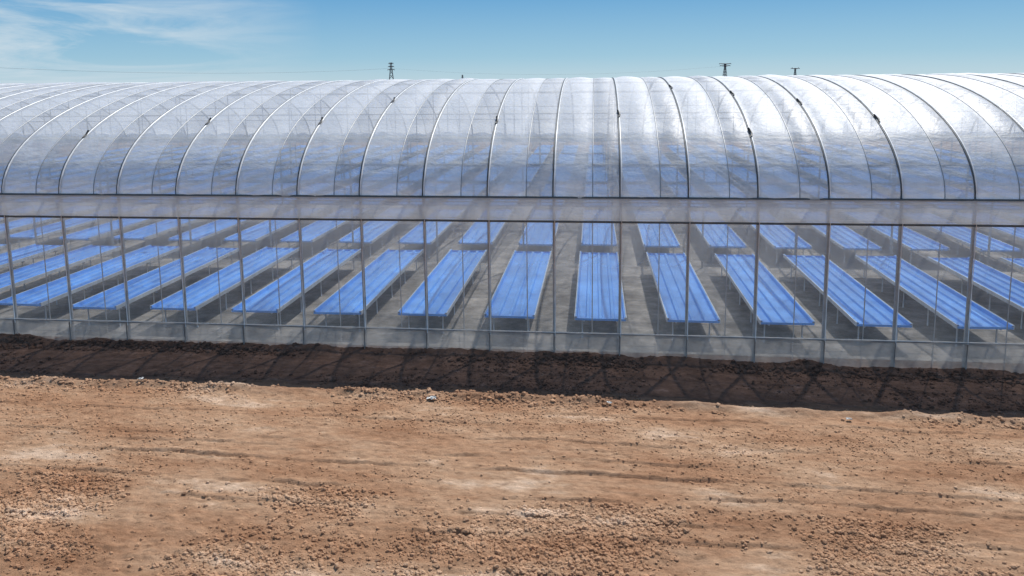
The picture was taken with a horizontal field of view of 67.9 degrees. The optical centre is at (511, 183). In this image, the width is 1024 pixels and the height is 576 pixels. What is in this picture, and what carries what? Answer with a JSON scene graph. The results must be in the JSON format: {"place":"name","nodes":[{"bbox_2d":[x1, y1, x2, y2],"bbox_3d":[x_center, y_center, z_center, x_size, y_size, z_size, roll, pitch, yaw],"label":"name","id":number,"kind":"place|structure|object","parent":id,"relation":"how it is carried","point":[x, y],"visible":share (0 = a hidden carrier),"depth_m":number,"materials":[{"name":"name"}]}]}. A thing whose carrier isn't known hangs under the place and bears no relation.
{"place":"outdoors","nodes":[
{"label":"outdoors","id":0,"kind":"place"},
{"bbox_2d":[0,333,1023,575],"bbox_3d":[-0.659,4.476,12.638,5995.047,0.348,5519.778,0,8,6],"label":"ground","id":1,"kind":"structure","parent":0,"point":[602,478],"depth_m":12.60,"materials":[{"name":"red soil"}]},
{"bbox_2d":[388,62,394,78],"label":"transmission tower","id":2,"kind":"structure","parent":1,"relation":"on","point":[391,69],"depth_m":643.53,"materials":[{"name":"metal"}]},
{"bbox_2d":[0,73,1023,373],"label":"greenhouse","id":3,"kind":"object","parent":1,"relation":"on","point":[794,153],"visible":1,"depth_m":17.87,"materials":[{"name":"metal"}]},
{"bbox_2d":[0,244,6,250],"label":"growing bench","id":4,"kind":"object","parent":3,"relation":"on","point":[2,246],"visible":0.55,"depth_m":26.17,"materials":[{"name":"blue plastic"}]},
{"bbox_2d":[0,244,63,267],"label":"growing bench","id":5,"kind":"object","parent":3,"relation":"on","point":[23,254],"visible":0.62,"depth_m":25.18,"materials":[{"name":"blue plastic"}]},
{"bbox_2d":[0,218,70,240],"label":"growing bench","id":6,"kind":"object","parent":3,"relation":"on","point":[16,225],"visible":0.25,"depth_m":30.25,"materials":[{"name":"blue plastic"}]},
{"bbox_2d":[0,245,120,295],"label":"growing bench","id":7,"kind":"object","parent":3,"relation":"on","point":[35,271],"visible":0.77,"depth_m":23.42,"materials":[{"name":"blue plastic"}]},
{"bbox_2d":[10,218,116,247],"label":"growing bench","id":8,"kind":"object","parent":3,"relation":"on","point":[56,227],"visible":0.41,"depth_m":29.27,"materials":[{"name":"blue plastic"}]},
{"bbox_2d":[0,245,179,322],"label":"growing bench","id":9,"kind":"object","parent":3,"relation":"on","point":[80,280],"visible":0.85,"depth_m":21.84,"materials":[{"name":"blue plastic"}]},
{"bbox_2d":[58,218,163,250],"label":"growing bench","id":10,"kind":"object","parent":3,"relation":"on","point":[89,234],"visible":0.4,"depth_m":29.02,"materials":[{"name":"blue plastic"}]},
{"bbox_2d":[73,247,238,326],"bbox_3d":[-10.037,2.911,22.281,1.202,0.642,6.770,0,8,6],"label":"growing bench","id":11,"kind":"object","parent":3,"relation":"on","point":[143,285],"visible":0.81,"depth_m":21.42,"materials":[{"name":"blue plastic"}]},
{"bbox_2d":[113,219,208,246],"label":"growing bench","id":12,"kind":"object","parent":3,"relation":"on","point":[145,233],"visible":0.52,"depth_m":28.86,"materials":[{"name":"blue plastic"}]},
{"bbox_2d":[168,219,256,253],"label":"growing bench","id":13,"kind":"object","parent":3,"relation":"on","point":[201,233],"visible":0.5,"depth_m":28.67,"materials":[{"name":"blue plastic"}]},
{"bbox_2d":[150,247,298,327],"bbox_3d":[-8.007,2.900,22.122,1.202,0.642,6.770,0,8,6],"label":"growing bench","id":14,"kind":"object","parent":3,"relation":"on","point":[201,293],"visible":0.93,"depth_m":21.29,"materials":[{"name":"blue plastic"}]},
{"bbox_2d":[224,220,304,253],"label":"growing bench","id":15,"kind":"object","parent":3,"relation":"on","point":[256,233],"visible":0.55,"depth_m":28.45,"materials":[{"name":"blue plastic"}]},
{"bbox_2d":[231,248,360,329],"bbox_3d":[-5.897,2.921,21.836,1.202,0.642,6.770,0,8,6],"label":"growing bench","id":16,"kind":"object","parent":3,"relation":"on","point":[320,266],"visible":0.89,"depth_m":21.03,"materials":[{"name":"blue plastic"}]},
{"bbox_2d":[280,220,363,254],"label":"growing bench","id":17,"kind":"object","parent":3,"relation":"on","point":[314,231],"visible":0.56,"depth_m":28.17,"materials":[{"name":"blue plastic"}]},
{"bbox_2d":[313,249,423,331],"bbox_3d":[-3.838,2.928,21.640,1.202,0.642,6.770,0,8,6],"label":"growing bench","id":18,"kind":"object","parent":3,"relation":"on","point":[382,272],"visible":0.98,"depth_m":20.82,"materials":[{"name":"blue plastic"}]},
{"bbox_2d":[338,221,411,256],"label":"growing bench","id":19,"kind":"object","parent":3,"relation":"on","point":[373,231],"visible":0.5,"depth_m":27.91,"materials":[{"name":"blue plastic"}]},
{"bbox_2d":[397,221,459,257],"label":"growing bench","id":20,"kind":"object","parent":3,"relation":"on","point":[414,235],"visible":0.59,"depth_m":27.71,"materials":[{"name":"blue plastic"}]},
{"bbox_2d":[398,249,486,333],"bbox_3d":[-1.771,2.931,21.478,1.202,0.642,6.770,0,8,6],"label":"growing bench","id":21,"kind":"object","parent":3,"relation":"on","point":[445,281],"visible":0.98,"depth_m":20.66,"materials":[{"name":"blue plastic"}]},
{"bbox_2d":[458,222,508,249],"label":"growing bench","id":22,"kind":"object","parent":3,"relation":"on","point":[475,233],"visible":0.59,"depth_m":27.62,"materials":[{"name":"blue plastic"}]},
{"bbox_2d":[484,250,551,335],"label":"growing bench","id":23,"kind":"object","parent":3,"relation":"on","point":[509,298],"visible":0.97,"depth_m":20.34,"materials":[{"name":"blue plastic"}]},
{"bbox_2d":[518,222,558,251],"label":"growing bench","id":24,"kind":"object","parent":3,"relation":"on","point":[539,234],"visible":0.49,"depth_m":27.26,"materials":[{"name":"blue plastic"}]},
{"bbox_2d":[581,223,616,251],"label":"growing bench","id":25,"kind":"object","parent":3,"relation":"on","point":[601,234],"visible":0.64,"depth_m":27.10,"materials":[{"name":"blue plastic"}]},
{"bbox_2d":[574,251,626,338],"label":"growing bench","id":26,"kind":"object","parent":3,"relation":"on","point":[605,285],"visible":0.94,"depth_m":20.10,"materials":[{"name":"blue plastic"}]},
{"bbox_2d":[637,224,679,260],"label":"growing bench","id":27,"kind":"object","parent":3,"relation":"on","point":[649,234],"visible":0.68,"depth_m":26.82,"materials":[{"name":"blue plastic"}]},
{"bbox_2d":[646,252,719,340],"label":"growing bench","id":28,"kind":"object","parent":3,"relation":"on","point":[672,282],"visible":0.93,"depth_m":19.79,"materials":[{"name":"blue plastic"}]},
{"bbox_2d":[690,224,746,261],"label":"growing bench","id":29,"kind":"object","parent":3,"relation":"on","point":[715,236],"visible":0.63,"depth_m":26.56,"materials":[{"name":"blue plastic"}]},
{"bbox_2d":[714,253,814,343],"bbox_3d":[6.587,2.972,20.508,1.202,0.642,6.770,0,8,6],"label":"growing bench","id":30,"kind":"object","parent":3,"relation":"on","point":[775,302],"visible":0.99,"depth_m":19.57,"materials":[{"name":"blue plastic"}]},
{"bbox_2d":[741,225,811,262],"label":"growing bench","id":31,"kind":"object","parent":3,"relation":"on","point":[779,237],"visible":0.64,"depth_m":26.34,"materials":[{"name":"blue plastic"}]},
{"bbox_2d":[806,225,881,263],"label":"growing bench","id":32,"kind":"object","parent":3,"relation":"on","point":[844,238],"visible":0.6,"depth_m":26.09,"materials":[{"name":"blue plastic"}]},
{"bbox_2d":[783,254,912,345],"bbox_3d":[8.665,2.979,20.298,1.202,0.642,6.770,0,8,6],"label":"growing bench","id":33,"kind":"object","parent":3,"relation":"on","point":[846,294],"visible":0.96,"depth_m":19.37,"materials":[{"name":"blue plastic"}]},
{"bbox_2d":[848,226,949,263],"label":"growing bench","id":34,"kind":"object","parent":3,"relation":"on","point":[912,240],"visible":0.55,"depth_m":25.83,"materials":[{"name":"blue plastic"}]},
{"bbox_2d":[855,255,1014,347],"bbox_3d":[10.803,2.983,20.097,1.202,0.642,6.770,0,8,6],"label":"growing bench","id":35,"kind":"object","parent":3,"relation":"on","point":[918,285],"visible":0.91,"depth_m":19.18,"materials":[{"name":"blue plastic"}]},
{"bbox_2d":[920,227,1020,265],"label":"growing bench","id":36,"kind":"object","parent":3,"relation":"on","point":[962,235],"visible":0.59,"depth_m":25.54,"materials":[{"name":"blue plastic"}]},
{"bbox_2d":[927,257,1023,328],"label":"growing bench","id":37,"kind":"object","parent":3,"relation":"on","point":[991,281],"visible":0.88,"depth_m":20.70,"materials":[{"name":"blue plastic"}]},
{"bbox_2d":[978,227,1023,255],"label":"growing bench","id":38,"kind":"object","parent":3,"relation":"on","point":[1019,233],"visible":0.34,"depth_m":26.87,"materials":[{"name":"blue plastic"}]},
{"bbox_2d":[1000,257,1023,271],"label":"growing bench","id":39,"kind":"object","parent":3,"relation":"on","point":[1018,263],"visible":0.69,"depth_m":22.58,"materials":[{"name":"blue plastic"}]},
{"bbox_2d":[0,333,1023,575],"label":"soil clods","id":40,"kind":"object","parent":1,"relation":"on","point":[471,545],"visible":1,"depth_m":10.94,"materials":[{"name":"brown soil"}]},
{"bbox_2d":[719,63,730,75],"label":"transmission tower","id":41,"kind":"structure","parent":1,"relation":"on","point":[725,71],"depth_m":614.29,"materials":[{"name":"metal"}]},
{"bbox_2d":[14,66,720,74],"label":"power line","id":42,"kind":"object","parent":41,"relation":"attached to","point":[350,70],"visible":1,"depth_m":619.16,"materials":[{"name":"metal"}]},
{"bbox_2d":[0,0,1023,82],"label":"sky","id":43,"kind":"structure","parent":0,"point":[165,40],"materials":[{"name":"blue"}]}
]}

